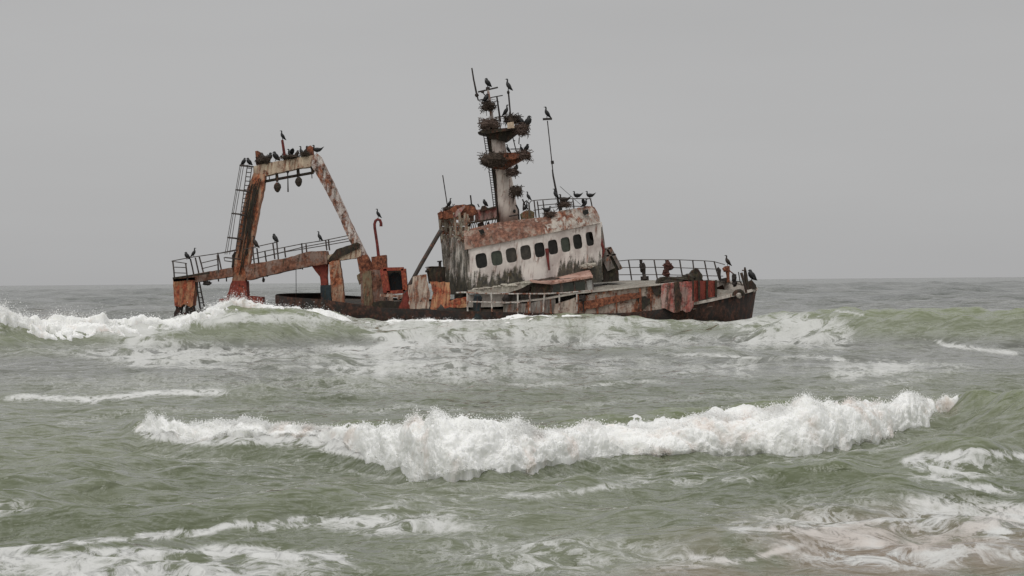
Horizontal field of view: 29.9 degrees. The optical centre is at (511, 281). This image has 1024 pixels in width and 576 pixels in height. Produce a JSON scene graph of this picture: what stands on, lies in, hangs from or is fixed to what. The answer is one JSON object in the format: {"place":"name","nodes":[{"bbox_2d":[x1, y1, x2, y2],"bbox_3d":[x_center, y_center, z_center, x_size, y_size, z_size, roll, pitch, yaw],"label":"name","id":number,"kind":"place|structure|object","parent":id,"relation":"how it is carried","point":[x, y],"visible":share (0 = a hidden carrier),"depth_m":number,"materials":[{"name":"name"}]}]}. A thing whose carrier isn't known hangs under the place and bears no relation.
{"place":"outdoors","nodes":[
{"label":"outdoors","id":0,"kind":"place"},
{"bbox_2d":[0,277,1023,575],"bbox_3d":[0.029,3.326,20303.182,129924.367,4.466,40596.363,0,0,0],"label":"sea","id":1,"kind":"structure","parent":0,"point":[92,483],"depth_m":39.25,"materials":[{"name":"liquid"}]},
{"bbox_2d":[0,297,580,340],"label":"swell foam","id":2,"kind":"object","parent":1,"relation":"on","point":[84,327],"visible":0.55,"depth_m":99.08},
{"bbox_2d":[171,68,757,321],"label":"shipwreck","id":3,"kind":"object","parent":1,"relation":"in","point":[562,261],"visible":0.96,"depth_m":118.45,"materials":[{"name":"metal"}]},
{"bbox_2d":[252,236,259,247],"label":"cormorant","id":4,"kind":"object","parent":3,"relation":"on","point":[255,242],"visible":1,"depth_m":119.22,"materials":[{"name":"black"}]},
{"bbox_2d":[254,153,271,164],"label":"nest","id":5,"kind":"object","parent":3,"relation":"on","point":[262,160],"visible":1,"depth_m":119.43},
{"bbox_2d":[272,234,278,241],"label":"cormorant","id":6,"kind":"object","parent":3,"relation":"on","point":[274,237],"visible":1,"depth_m":119.10,"materials":[{"name":"black"}]},
{"bbox_2d":[272,151,280,160],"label":"cormorant","id":7,"kind":"object","parent":3,"relation":"on","point":[275,155],"visible":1,"depth_m":119.91,"materials":[{"name":"black"}]},
{"bbox_2d":[277,152,299,160],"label":"nest","id":8,"kind":"object","parent":3,"relation":"on","point":[286,157],"visible":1,"depth_m":119.52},
{"bbox_2d":[287,148,293,154],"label":"cormorant","id":9,"kind":"object","parent":3,"relation":"on","point":[291,151],"visible":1,"depth_m":119.87,"materials":[{"name":"black"}]},
{"bbox_2d":[299,149,310,156],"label":"nest","id":10,"kind":"object","parent":3,"relation":"on","point":[306,153],"visible":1,"depth_m":119.51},
{"bbox_2d":[312,145,323,151],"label":"cormorant","id":11,"kind":"object","parent":3,"relation":"on","point":[317,149],"visible":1,"depth_m":119.92,"materials":[{"name":"black"}]},
{"bbox_2d":[443,204,454,211],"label":"nest","id":12,"kind":"object","parent":3,"relation":"on","point":[446,208],"visible":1,"depth_m":119.48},
{"bbox_2d":[484,78,491,86],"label":"cormorant","id":13,"kind":"object","parent":3,"relation":"on","point":[487,82],"visible":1,"depth_m":120.31,"materials":[{"name":"black"}]},
{"bbox_2d":[479,99,496,115],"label":"nest","id":14,"kind":"object","parent":3,"relation":"on","point":[488,105],"visible":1,"depth_m":120.09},
{"bbox_2d":[482,93,488,101],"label":"cormorant","id":15,"kind":"object","parent":14,"relation":"on","point":[486,96],"visible":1,"depth_m":120.02,"materials":[{"name":"black"}]},
{"bbox_2d":[477,116,502,133],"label":"nest","id":16,"kind":"object","parent":3,"relation":"on","point":[489,123],"visible":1,"depth_m":119.20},
{"bbox_2d":[477,150,509,172],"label":"nest","id":17,"kind":"object","parent":3,"relation":"on","point":[491,160],"visible":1,"depth_m":118.77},
{"bbox_2d":[502,104,507,115],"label":"cormorant","id":18,"kind":"object","parent":3,"relation":"on","point":[505,111],"visible":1,"depth_m":119.74,"materials":[{"name":"black"}]},
{"bbox_2d":[505,79,512,90],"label":"cormorant","id":19,"kind":"object","parent":3,"relation":"on","point":[508,85],"visible":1,"depth_m":120.00,"materials":[{"name":"black"}]},
{"bbox_2d":[504,166,520,178],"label":"nest","id":20,"kind":"object","parent":3,"relation":"on","point":[511,171],"visible":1,"depth_m":119.38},
{"bbox_2d":[503,112,523,126],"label":"nest","id":21,"kind":"object","parent":3,"relation":"on","point":[511,118],"visible":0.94,"depth_m":119.73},
{"bbox_2d":[508,184,524,198],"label":"nest","id":22,"kind":"object","parent":3,"relation":"on","point":[517,191],"visible":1,"depth_m":119.38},
{"bbox_2d":[510,121,530,138],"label":"nest","id":23,"kind":"object","parent":3,"relation":"on","point":[521,129],"visible":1,"depth_m":119.13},
{"bbox_2d":[515,148,533,163],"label":"nest","id":24,"kind":"object","parent":3,"relation":"on","point":[523,155],"visible":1,"depth_m":119.14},
{"bbox_2d":[524,115,531,127],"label":"cormorant","id":25,"kind":"object","parent":3,"relation":"on","point":[528,120],"visible":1,"depth_m":119.66,"materials":[{"name":"black"}]},
{"bbox_2d":[545,106,550,117],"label":"cormorant","id":26,"kind":"object","parent":3,"relation":"on","point":[547,113],"visible":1,"depth_m":119.33,"materials":[{"name":"black"}]},
{"bbox_2d":[540,209,556,217],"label":"nest","id":27,"kind":"object","parent":3,"relation":"on","point":[550,214],"visible":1,"depth_m":118.77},
{"bbox_2d":[541,206,551,211],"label":"cormorant","id":28,"kind":"object","parent":27,"relation":"on","point":[546,210],"visible":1,"depth_m":118.84,"materials":[{"name":"black"}]},
{"bbox_2d":[555,200,572,209],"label":"nest","id":29,"kind":"object","parent":3,"relation":"on","point":[565,204],"visible":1,"depth_m":119.34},
{"bbox_2d":[559,194,570,201],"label":"cormorant","id":30,"kind":"object","parent":29,"relation":"on","point":[563,199],"visible":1,"depth_m":119.52,"materials":[{"name":"black"}]},
{"bbox_2d":[573,191,582,197],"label":"cormorant","id":31,"kind":"object","parent":3,"relation":"on","point":[576,195],"visible":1,"depth_m":120.22,"materials":[{"name":"black"}]},
{"bbox_2d":[580,198,586,206],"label":"cormorant","id":32,"kind":"object","parent":3,"relation":"on","point":[584,202],"visible":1,"depth_m":119.72,"materials":[{"name":"black"}]},
{"bbox_2d":[585,191,594,197],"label":"cormorant","id":33,"kind":"object","parent":3,"relation":"on","point":[589,195],"visible":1,"depth_m":120.94,"materials":[{"name":"black"}]},
{"bbox_2d":[724,255,731,265],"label":"cormorant","id":34,"kind":"object","parent":3,"relation":"on","point":[727,260],"visible":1,"depth_m":120.93,"materials":[{"name":"black"}]},
{"bbox_2d":[748,269,756,279],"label":"cormorant","id":35,"kind":"object","parent":3,"relation":"on","point":[751,275],"visible":1,"depth_m":120.29,"materials":[{"name":"black"}]},
{"bbox_2d":[0,287,958,481],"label":"sea spray","id":36,"kind":"object","parent":1,"relation":"on","point":[717,414],"visible":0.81,"depth_m":39.15,"materials":[{"name":"liquid"}]},
{"bbox_2d":[135,392,958,481],"bbox_3d":[1.729,3.292,43.101,17.389,1.987,12.355,0,0,-39],"label":"breaker foam","id":37,"kind":"object","parent":1,"relation":"on","point":[809,416],"visible":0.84,"depth_m":38.18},
{"bbox_2d":[0,0,1023,285],"label":"sky","id":38,"kind":"structure","parent":0,"point":[782,139],"materials":[{"name":"grey"}]}
]}

